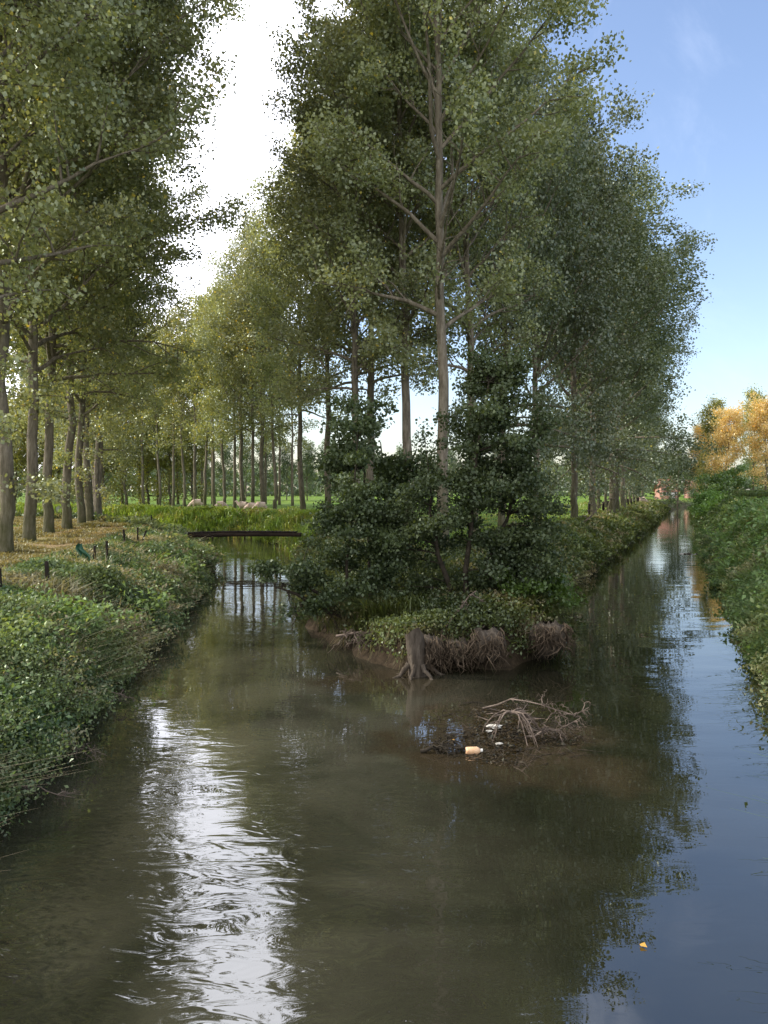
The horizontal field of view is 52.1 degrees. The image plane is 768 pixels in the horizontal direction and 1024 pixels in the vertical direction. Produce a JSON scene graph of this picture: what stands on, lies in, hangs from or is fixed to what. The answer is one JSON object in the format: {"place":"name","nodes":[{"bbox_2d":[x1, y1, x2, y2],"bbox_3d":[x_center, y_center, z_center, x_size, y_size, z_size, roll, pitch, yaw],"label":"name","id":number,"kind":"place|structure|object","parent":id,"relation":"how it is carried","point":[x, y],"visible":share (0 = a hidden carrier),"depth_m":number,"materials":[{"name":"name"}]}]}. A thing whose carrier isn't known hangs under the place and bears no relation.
{"place":"outdoors","nodes":[
{"label":"outdoors","id":0,"kind":"place"},
{"bbox_2d":[0,516,150,575],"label":"dry grass","id":1,"kind":"structure","parent":0,"point":[86,535],"depth_m":36.65,"materials":[{"name":"beige plant"}]},
{"bbox_2d":[16,502,321,559],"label":"bank grass","id":2,"kind":"structure","parent":0,"point":[278,525],"depth_m":67.79,"materials":[{"name":"green plant"}]},
{"bbox_2d":[0,491,766,793],"bbox_3d":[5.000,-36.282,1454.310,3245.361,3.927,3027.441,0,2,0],"label":"ground","id":3,"kind":"structure","parent":0,"point":[384,658],"depth_m":21.45,"materials":[{"name":"brown soil"}]},
{"bbox_2d":[8,398,39,502],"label":"broadleaf tree","id":4,"kind":"object","parent":3,"relation":"on","point":[18,463],"visible":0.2,"depth_m":110.37,"materials":[{"name":"green plant"}]},
{"bbox_2d":[11,385,63,503],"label":"broadleaf tree","id":5,"kind":"object","parent":3,"relation":"on","point":[40,456],"visible":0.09,"depth_m":110.69,"materials":[{"name":"green plant"}]},
{"bbox_2d":[26,312,134,506],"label":"poplar tree","id":6,"kind":"object","parent":3,"relation":"on","point":[113,453],"visible":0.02,"depth_m":81.33,"materials":[{"name":"green plant"}]},
{"bbox_2d":[15,509,169,530],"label":"bank weeds","id":7,"kind":"object","parent":3,"relation":"on","point":[138,520],"visible":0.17,"depth_m":53.11,"materials":[{"name":"green plant"}]},
{"bbox_2d":[20,157,182,520],"bbox_3d":[-20.283,-13.534,56.320,12.749,29.288,10.873,1,2,22],"label":"poplar tree","id":8,"kind":"object","parent":3,"relation":"on","point":[89,505],"visible":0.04,"depth_m":55.87,"materials":[{"name":"green plant"}]},
{"bbox_2d":[75,418,128,504],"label":"broadleaf tree","id":9,"kind":"object","parent":3,"relation":"on","point":[106,483],"visible":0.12,"depth_m":113.73,"materials":[{"name":"green plant"}]},
{"bbox_2d":[0,0,206,541],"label":"poplar tree","id":10,"kind":"object","parent":3,"relation":"on","point":[104,337],"visible":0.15,"depth_m":34.18,"materials":[{"name":"green plant"}]},
{"bbox_2d":[7,164,202,523],"bbox_3d":[-20.006,-14.511,51.147,14.476,31.470,13.517,-1,2,-40],"label":"poplar tree","id":11,"kind":"object","parent":3,"relation":"on","point":[81,509],"visible":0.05,"depth_m":50.43,"materials":[{"name":"green plant"}]},
{"bbox_2d":[54,314,155,511],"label":"poplar tree","id":12,"kind":"object","parent":3,"relation":"on","point":[104,447],"visible":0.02,"depth_m":73.49,"materials":[{"name":"green plant"}]},
{"bbox_2d":[0,525,213,768],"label":"bank grass","id":13,"kind":"structure","parent":3,"relation":"on","point":[76,590],"depth_m":18.27,"materials":[{"name":"green plant"}]},
{"bbox_2d":[0,0,218,445],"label":"poplar tree","id":14,"kind":"object","parent":3,"relation":"on","point":[44,116],"visible":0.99,"depth_m":22.70,"materials":[{"name":"green plant"}]},
{"bbox_2d":[0,530,220,775],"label":"broad weeds","id":15,"kind":"object","parent":3,"relation":"on","point":[45,624],"visible":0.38,"depth_m":16.67,"materials":[{"name":"green plant"}]},
{"bbox_2d":[54,249,166,513],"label":"poplar tree","id":16,"kind":"object","parent":3,"relation":"on","point":[96,482],"visible":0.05,"depth_m":61.92,"materials":[{"name":"green plant"}]},
{"bbox_2d":[0,520,227,843],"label":"nettles","id":17,"kind":"object","parent":3,"relation":"on","point":[118,577],"visible":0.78,"depth_m":15.88,"materials":[{"name":"green plant"}]},
{"bbox_2d":[53,252,174,514],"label":"poplar tree","id":18,"kind":"object","parent":3,"relation":"on","point":[118,446],"visible":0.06,"depth_m":68.70,"materials":[{"name":"green plant"}]},
{"bbox_2d":[0,524,231,870],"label":"dead stems","id":19,"kind":"object","parent":3,"relation":"on","point":[103,631],"visible":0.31,"depth_m":17.79,"materials":[{"name":"plant"}]},
{"bbox_2d":[14,55,226,528],"bbox_3d":[-17.808,-14.358,44.899,16.414,31.515,14.848,2,2,22],"label":"poplar tree","id":20,"kind":"object","parent":3,"relation":"on","point":[66,463],"visible":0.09,"depth_m":45.01,"materials":[{"name":"green plant"}]},
{"bbox_2d":[0,0,245,553],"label":"poplar tree","id":21,"kind":"object","parent":3,"relation":"on","point":[62,238],"visible":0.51,"depth_m":26.91,"materials":[{"name":"green plant"}]},
{"bbox_2d":[6,0,253,533],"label":"poplar tree","id":22,"kind":"object","parent":3,"relation":"on","point":[170,255],"visible":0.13,"depth_m":39.32,"materials":[{"name":"green plant"}]},
{"bbox_2d":[104,397,162,505],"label":"broadleaf tree","id":23,"kind":"object","parent":3,"relation":"on","point":[124,488],"visible":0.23,"depth_m":112.31,"materials":[{"name":"green plant"}]},
{"bbox_2d":[123,325,161,505],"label":"poplar tree","id":24,"kind":"object","parent":3,"relation":"on","point":[142,472],"visible":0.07,"depth_m":109.54,"materials":[{"name":"green plant"}]},
{"bbox_2d":[118,399,171,505],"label":"broadleaf tree","id":25,"kind":"object","parent":3,"relation":"on","point":[147,471],"visible":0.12,"depth_m":120.11,"materials":[{"name":"green plant"}]},
{"bbox_2d":[131,323,180,505],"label":"poplar tree","id":26,"kind":"object","parent":3,"relation":"on","point":[157,453],"visible":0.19,"depth_m":107.21,"materials":[{"name":"green plant"}]},
{"bbox_2d":[16,502,321,555],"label":"bank weeds","id":27,"kind":"object","parent":3,"relation":"on","point":[219,508],"visible":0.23,"depth_m":70.46,"materials":[{"name":"green plant"}]},
{"bbox_2d":[143,400,203,505],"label":"broadleaf tree","id":28,"kind":"object","parent":3,"relation":"on","point":[164,465],"visible":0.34,"depth_m":115.20,"materials":[{"name":"green plant"}]},
{"bbox_2d":[147,319,199,506],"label":"poplar tree","id":29,"kind":"object","parent":3,"relation":"on","point":[160,340],"visible":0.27,"depth_m":103.95,"materials":[{"name":"green plant"}]},
{"bbox_2d":[154,304,208,506],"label":"poplar tree","id":30,"kind":"object","parent":3,"relation":"on","point":[181,443],"visible":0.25,"depth_m":102.00,"materials":[{"name":"green plant"}]},
{"bbox_2d":[162,290,215,505],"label":"poplar tree","id":31,"kind":"object","parent":3,"relation":"on","point":[180,316],"visible":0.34,"depth_m":99.44,"materials":[{"name":"green plant"}]},
{"bbox_2d":[167,409,214,505],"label":"broadleaf tree","id":32,"kind":"object","parent":3,"relation":"on","point":[190,470],"visible":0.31,"depth_m":115.15,"materials":[{"name":"green plant"}]},
{"bbox_2d":[172,290,231,505],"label":"poplar tree","id":33,"kind":"object","parent":3,"relation":"on","point":[196,426],"visible":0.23,"depth_m":97.20,"materials":[{"name":"green plant"}]},
{"bbox_2d":[179,278,232,506],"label":"poplar tree","id":34,"kind":"object","parent":3,"relation":"on","point":[200,379],"visible":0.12,"depth_m":94.41,"materials":[{"name":"green plant"}]},
{"bbox_2d":[181,284,245,507],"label":"poplar tree","id":35,"kind":"object","parent":3,"relation":"on","point":[221,443],"visible":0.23,"depth_m":92.52,"materials":[{"name":"green plant"}]},
{"bbox_2d":[210,433,239,495],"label":"broadleaf tree","id":36,"kind":"object","parent":3,"relation":"on","point":[227,459],"visible":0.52,"depth_m":174.96,"materials":[{"name":"green plant"}]},
{"bbox_2d":[196,289,259,507],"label":"poplar tree","id":37,"kind":"object","parent":3,"relation":"on","point":[234,465],"visible":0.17,"depth_m":89.56,"materials":[{"name":"green plant"}]},
{"bbox_2d":[185,229,285,501],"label":"poplar tree","id":38,"kind":"object","parent":3,"relation":"on","point":[225,277],"visible":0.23,"depth_m":87.07,"materials":[{"name":"green plant"}]},
{"bbox_2d":[185,531,301,537],"bbox_3d":[-8.482,1.321,46.328,7.242,0.419,0.850,0,2,0],"label":"footbridge","id":39,"kind":"object","parent":3,"relation":"on","point":[246,533],"visible":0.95,"depth_m":45.94,"materials":[{"name":"wood"}]},
{"bbox_2d":[225,376,268,501],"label":"poplar tree","id":40,"kind":"object","parent":3,"relation":"on","point":[248,447],"visible":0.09,"depth_m":119.05,"materials":[{"name":"green plant"}]},
{"bbox_2d":[236,436,259,499],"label":"broadleaf tree","id":41,"kind":"object","parent":3,"relation":"on","point":[246,467],"visible":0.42,"depth_m":183.59,"materials":[{"name":"green plant"}]},
{"bbox_2d":[213,273,284,502],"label":"poplar tree","id":42,"kind":"object","parent":3,"relation":"on","point":[245,422],"visible":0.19,"depth_m":84.43,"materials":[{"name":"green plant"}]},
{"bbox_2d":[198,193,308,508],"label":"poplar tree","id":43,"kind":"object","parent":3,"relation":"on","point":[245,252],"visible":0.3,"depth_m":81.90,"materials":[{"name":"green plant"}]},
{"bbox_2d":[254,435,278,494],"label":"broadleaf tree","id":44,"kind":"object","parent":3,"relation":"on","point":[270,461],"visible":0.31,"depth_m":185.53,"materials":[{"name":"green plant"}]},
{"bbox_2d":[247,386,287,503],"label":"poplar tree","id":45,"kind":"object","parent":3,"relation":"on","point":[265,472],"visible":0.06,"depth_m":131.27,"materials":[{"name":"green plant"}]},
{"bbox_2d":[232,253,309,508],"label":"poplar tree","id":46,"kind":"object","parent":3,"relation":"on","point":[272,437],"visible":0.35,"depth_m":80.30,"materials":[{"name":"green plant"}]},
{"bbox_2d":[264,340,297,504],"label":"poplar tree","id":47,"kind":"object","parent":3,"relation":"on","point":[279,480],"visible":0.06,"depth_m":127.70,"materials":[{"name":"green plant"}]},
{"bbox_2d":[276,443,297,499],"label":"broadleaf tree","id":48,"kind":"object","parent":3,"relation":"on","point":[285,463],"visible":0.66,"depth_m":183.97,"materials":[{"name":"green plant"}]},
{"bbox_2d":[233,139,351,509],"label":"poplar tree","id":49,"kind":"object","parent":3,"relation":"on","point":[262,287],"visible":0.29,"depth_m":61.43,"materials":[{"name":"green plant"}]},
{"bbox_2d":[265,322,321,505],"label":"poplar tree","id":50,"kind":"object","parent":3,"relation":"on","point":[291,445],"visible":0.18,"depth_m":117.83,"materials":[{"name":"green plant"}]},
{"bbox_2d":[294,437,318,499],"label":"broadleaf tree","id":51,"kind":"object","parent":3,"relation":"on","point":[306,464],"visible":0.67,"depth_m":183.87,"materials":[{"name":"green plant"}]},
{"bbox_2d":[275,583,346,638],"bbox_3d":[-1.808,2.539,20.253,1.979,1.462,0.619,0,2,-14],"label":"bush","id":52,"kind":"object","parent":3,"relation":"on","point":[288,592],"visible":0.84,"depth_m":20.19,"materials":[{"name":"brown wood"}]},
{"bbox_2d":[244,91,392,507],"bbox_3d":[-4.110,-14.022,54.824,10.298,30.392,10.797,-1,2,-36],"label":"poplar tree","id":53,"kind":"object","parent":3,"relation":"on","point":[314,365],"visible":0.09,"depth_m":54.81,"materials":[{"name":"green plant"}]},
{"bbox_2d":[241,408,426,627],"bbox_3d":[-1.194,0.141,20.603,4.923,5.692,2.942,0,2,0],"label":"alder bush","id":54,"kind":"object","parent":3,"relation":"on","point":[355,505],"visible":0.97,"depth_m":20.21,"materials":[{"name":"green plant"}]},
{"bbox_2d":[255,69,434,522],"bbox_3d":[-1.772,-13.811,47.805,10.797,30.392,10.298,-1,2,-22],"label":"poplar tree","id":55,"kind":"object","parent":3,"relation":"on","point":[386,388],"visible":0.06,"depth_m":47.99,"materials":[{"name":"green plant"}]},
{"bbox_2d":[253,0,449,524],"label":"poplar tree","id":56,"kind":"object","parent":3,"relation":"on","point":[308,172],"visible":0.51,"depth_m":33.98,"materials":[{"name":"green plant"}]},
{"bbox_2d":[249,0,464,509],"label":"poplar tree","id":57,"kind":"object","parent":3,"relation":"on","point":[370,394],"visible":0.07,"depth_m":39.77,"materials":[{"name":"green plant"}]},
{"bbox_2d":[297,392,452,572],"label":"sapling","id":58,"kind":"object","parent":3,"relation":"on","point":[394,469],"visible":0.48,"depth_m":22.27,"materials":[{"name":"green plant"}]},
{"bbox_2d":[259,0,519,523],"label":"poplar tree","id":59,"kind":"object","parent":3,"relation":"on","point":[376,323],"visible":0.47,"depth_m":31.50,"materials":[{"name":"green plant"}]},
{"bbox_2d":[14,458,767,496],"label":"distant wood","id":60,"kind":"object","parent":3,"relation":"on","point":[270,483],"visible":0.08,"depth_m":299.77,"materials":[{"name":"green plant"}]},
{"bbox_2d":[285,520,597,667],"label":"weeds","id":61,"kind":"object","parent":3,"relation":"on","point":[428,617],"visible":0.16,"depth_m":19.14,"materials":[{"name":"green plant"}]},
{"bbox_2d":[315,604,587,670],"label":"hanging grass","id":62,"kind":"structure","parent":3,"relation":"on","point":[433,631],"depth_m":18.52,"materials":[{"name":"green plant"}]},
{"bbox_2d":[293,0,631,548],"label":"poplar tree","id":63,"kind":"object","parent":3,"relation":"on","point":[464,117],"visible":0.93,"depth_m":27.40,"materials":[{"name":"green plant"}]},
{"bbox_2d":[344,0,586,531],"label":"poplar tree","id":64,"kind":"object","parent":3,"relation":"on","point":[469,326],"visible":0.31,"depth_m":34.16,"materials":[{"name":"green plant"}]},
{"bbox_2d":[366,342,578,606],"bbox_3d":[2.240,-0.952,20.044,5.496,7.101,3.611,0,2,0],"label":"alder bush","id":65,"kind":"object","parent":3,"relation":"on","point":[491,419],"visible":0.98,"depth_m":19.90,"materials":[{"name":"green plant"}]},
{"bbox_2d":[392,0,604,528],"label":"poplar tree","id":66,"kind":"object","parent":3,"relation":"on","point":[537,246],"visible":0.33,"depth_m":40.70,"materials":[{"name":"green plant"}]},
{"bbox_2d":[416,501,632,551],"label":"meadow grass","id":67,"kind":"structure","parent":3,"relation":"on","point":[585,508],"depth_m":65.07,"materials":[{"name":"green plant"}]},
{"bbox_2d":[492,565,587,616],"bbox_3d":[4.032,2.070,20.004,2.914,1.515,1.819,-1,2,-35],"label":"shrub","id":68,"kind":"object","parent":3,"relation":"on","point":[559,589],"visible":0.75,"depth_m":19.59,"materials":[{"name":"green plant"}]},
{"bbox_2d":[521,620,576,662],"bbox_3d":[3.869,2.982,18.167,1.197,0.948,1.214,-1,2,-41],"label":"root mass","id":69,"kind":"object","parent":3,"relation":"attached to","point":[554,637],"visible":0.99,"depth_m":18.02,"materials":[{"name":"brown plant"}]},
{"bbox_2d":[457,55,653,518],"bbox_3d":[9.889,-13.545,48.864,11.882,29.600,12.302,0,2,0],"label":"poplar tree","id":70,"kind":"object","parent":3,"relation":"on","point":[573,276],"visible":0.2,"depth_m":47.91,"materials":[{"name":"green plant"}]},
{"bbox_2d":[510,115,659,517],"bbox_3d":[13.331,-13.710,55.917,12.985,29.600,12.542,0,2,-9],"label":"poplar tree","id":71,"kind":"object","parent":3,"relation":"on","point":[618,290],"visible":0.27,"depth_m":53.58,"materials":[{"name":"green plant"}]},
{"bbox_2d":[521,498,690,617],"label":"bank weeds","id":72,"kind":"object","parent":3,"relation":"on","point":[650,509],"visible":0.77,"depth_m":53.86,"materials":[{"name":"green plant"}]},
{"bbox_2d":[523,145,706,514],"bbox_3d":[17.530,-14.394,63.401,15.220,30.603,16.182,0,2,14],"label":"poplar tree","id":73,"kind":"object","parent":3,"relation":"on","point":[652,293],"visible":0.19,"depth_m":61.12,"materials":[{"name":"green plant"}]},
{"bbox_2d":[508,167,722,513],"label":"poplar tree","id":74,"kind":"object","parent":3,"relation":"on","point":[660,357],"visible":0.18,"depth_m":67.78,"materials":[{"name":"green plant"}]},
{"bbox_2d":[541,232,695,509],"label":"poplar tree","id":75,"kind":"object","parent":3,"relation":"on","point":[655,406],"visible":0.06,"depth_m":76.10,"materials":[{"name":"green plant"}]},
{"bbox_2d":[561,249,704,507],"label":"poplar tree","id":76,"kind":"object","parent":3,"relation":"on","point":[626,422],"visible":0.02,"depth_m":84.87,"materials":[{"name":"green plant"}]},
{"bbox_2d":[660,427,697,511],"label":"broadleaf tree","id":77,"kind":"object","parent":3,"relation":"on","point":[675,477],"visible":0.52,"depth_m":149.74,"materials":[{"name":"green plant"}]},
{"bbox_2d":[685,422,718,494],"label":"poplar tree","id":78,"kind":"object","parent":3,"relation":"on","point":[696,429],"visible":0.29,"depth_m":149.45,"materials":[{"name":"green plant"}]},
{"bbox_2d":[686,488,727,516],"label":"shrub","id":79,"kind":"object","parent":3,"relation":"on","point":[705,500],"visible":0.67,"depth_m":87.44,"materials":[{"name":"green plant"}]},
{"bbox_2d":[692,394,731,488],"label":"poplar tree","id":80,"kind":"object","parent":3,"relation":"on","point":[708,411],"visible":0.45,"depth_m":135.29,"materials":[{"name":"green plant"}]},
{"bbox_2d":[683,498,767,858],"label":"bank grass","id":81,"kind":"structure","parent":3,"relation":"on","point":[746,573],"depth_m":25.07,"materials":[{"name":"green plant"}]},
{"bbox_2d":[703,400,749,487],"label":"poplar tree","id":82,"kind":"object","parent":3,"relation":"on","point":[734,430],"visible":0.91,"depth_m":127.11,"materials":[{"name":"orange plant"}]},
{"bbox_2d":[692,463,763,494],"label":"shrub","id":83,"kind":"object","parent":3,"relation":"on","point":[723,481],"visible":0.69,"depth_m":107.31,"materials":[{"name":"green plant"}]},
{"bbox_2d":[689,493,767,546],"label":"bank weeds","id":84,"kind":"object","parent":3,"relation":"on","point":[704,520],"visible":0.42,"depth_m":69.02,"materials":[{"name":"green plant"}]},
{"bbox_2d":[693,496,767,718],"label":"nettles","id":85,"kind":"object","parent":3,"relation":"on","point":[716,584],"visible":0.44,"depth_m":29.19,"materials":[{"name":"green plant"}]},
{"bbox_2d":[701,495,767,648],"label":"broad weeds","id":86,"kind":"object","parent":3,"relation":"on","point":[735,561],"visible":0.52,"depth_m":33.02,"materials":[{"name":"green plant"}]},
{"bbox_2d":[730,490,767,497],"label":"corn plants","id":87,"kind":"object","parent":3,"relation":"on","point":[758,493],"visible":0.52,"depth_m":77.97,"materials":[{"name":"green plant"}]},
{"bbox_2d":[734,383,767,489],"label":"poplar tree","id":88,"kind":"object","parent":3,"relation":"on","point":[745,420],"visible":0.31,"depth_m":149.19,"materials":[{"name":"orange plant"}]},
{"bbox_2d":[743,392,767,489],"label":"poplar tree","id":89,"kind":"object","parent":3,"relation":"on","point":[761,407],"visible":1,"depth_m":121.10,"materials":[{"name":"orange plant"}]},
{"bbox_2d":[0,507,767,1023],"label":"river water","id":90,"kind":"structure","parent":0,"point":[258,819],"depth_m":9.11,"materials":[{"name":"brown liquid"}]},
{"bbox_2d":[1,779,82,805],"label":"dead branch","id":91,"kind":"object","parent":90,"relation":"in","point":[60,795],"visible":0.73,"depth_m":9.79,"materials":[{"name":"brown wood"}]},
{"bbox_2d":[329,628,375,653],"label":"dead branch","id":92,"kind":"object","parent":90,"relation":"in","point":[355,633],"visible":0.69,"depth_m":18.89,"materials":[{"name":"brown wood"}]},
{"bbox_2d":[392,627,444,679],"bbox_3d":[0.729,3.158,16.882,1.310,1.369,0.781,0,2,0],"label":"tree stump","id":93,"kind":"object","parent":90,"relation":"in","point":[414,666],"visible":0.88,"depth_m":16.83,"materials":[{"name":"brown wood"}]},
{"bbox_2d":[404,631,450,675],"bbox_3d":[0.981,3.119,17.333,1.066,0.895,1.061,1,2,35],"label":"root mass","id":94,"kind":"object","parent":90,"relation":"in","point":[434,646],"visible":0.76,"depth_m":17.06,"materials":[{"name":"brown plant"}]},
{"bbox_2d":[434,637,477,674],"bbox_3d":[1.528,3.175,17.418,1.176,0.773,1.079,-1,2,-42],"label":"root mass","id":95,"kind":"object","parent":90,"relation":"in","point":[452,652],"visible":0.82,"depth_m":17.23,"materials":[{"name":"brown plant"}]},
{"bbox_2d":[459,625,511,674],"bbox_3d":[2.288,3.035,17.311,1.081,0.990,1.102,1,2,38],"label":"root mass","id":96,"kind":"object","parent":90,"relation":"in","point":[490,645],"visible":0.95,"depth_m":17.20,"materials":[{"name":"brown plant"}]},
{"bbox_2d":[427,703,585,765],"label":"drift litter","id":97,"kind":"object","parent":90,"relation":"on","point":[509,723],"visible":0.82,"depth_m":12.72,"materials":[{"name":"brown plant"}]},
{"bbox_2d":[478,703,544,746],"bbox_3d":[2.114,3.434,12.594,1.174,0.590,0.819,0,2,0],"label":"dead branch","id":98,"kind":"object","parent":97,"relation":"on","point":[525,716],"visible":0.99,"depth_m":12.60,"materials":[{"name":"brown wood"}]},
{"bbox_2d":[526,717,588,744],"bbox_3d":[2.805,3.527,12.590,1.090,0.527,0.629,0,2,0],"label":"dead branch","id":99,"kind":"object","parent":97,"relation":"on","point":[546,730],"visible":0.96,"depth_m":12.52,"materials":[{"name":"brown wood"}]},
{"bbox_2d":[430,701,602,768],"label":"drift twigs","id":100,"kind":"object","parent":90,"relation":"on","point":[529,755],"visible":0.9,"depth_m":12.95,"materials":[{"name":"brown wood"}]},
{"bbox_2d":[420,734,486,755],"bbox_3d":[1.048,3.824,12.000,1.010,0.874,0.564,1,2,19],"label":"dead branch","id":101,"kind":"object","parent":100,"relation":"on","point":[445,746],"visible":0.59,"depth_m":11.97,"materials":[{"name":"brown wood"}]},
{"bbox_2d":[482,690,596,725],"bbox_3d":[2.683,3.482,13.632,1.956,0.752,0.691,0,2,16],"label":"dead branch","id":102,"kind":"object","parent":100,"relation":"on","point":[542,704],"visible":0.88,"depth_m":13.52,"materials":[{"name":"brown wood"}]},
{"bbox_2d":[5,0,767,490],"label":"sky","id":103,"kind":"structure","parent":0,"point":[704,63],"materials":[{"name":"white"}]},
{"bbox_2d":[274,510,654,647],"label":"bank grass","id":104,"kind":"structure","parent":0,"point":[385,605],"depth_m":19.70,"materials":[{"name":"green plant"}]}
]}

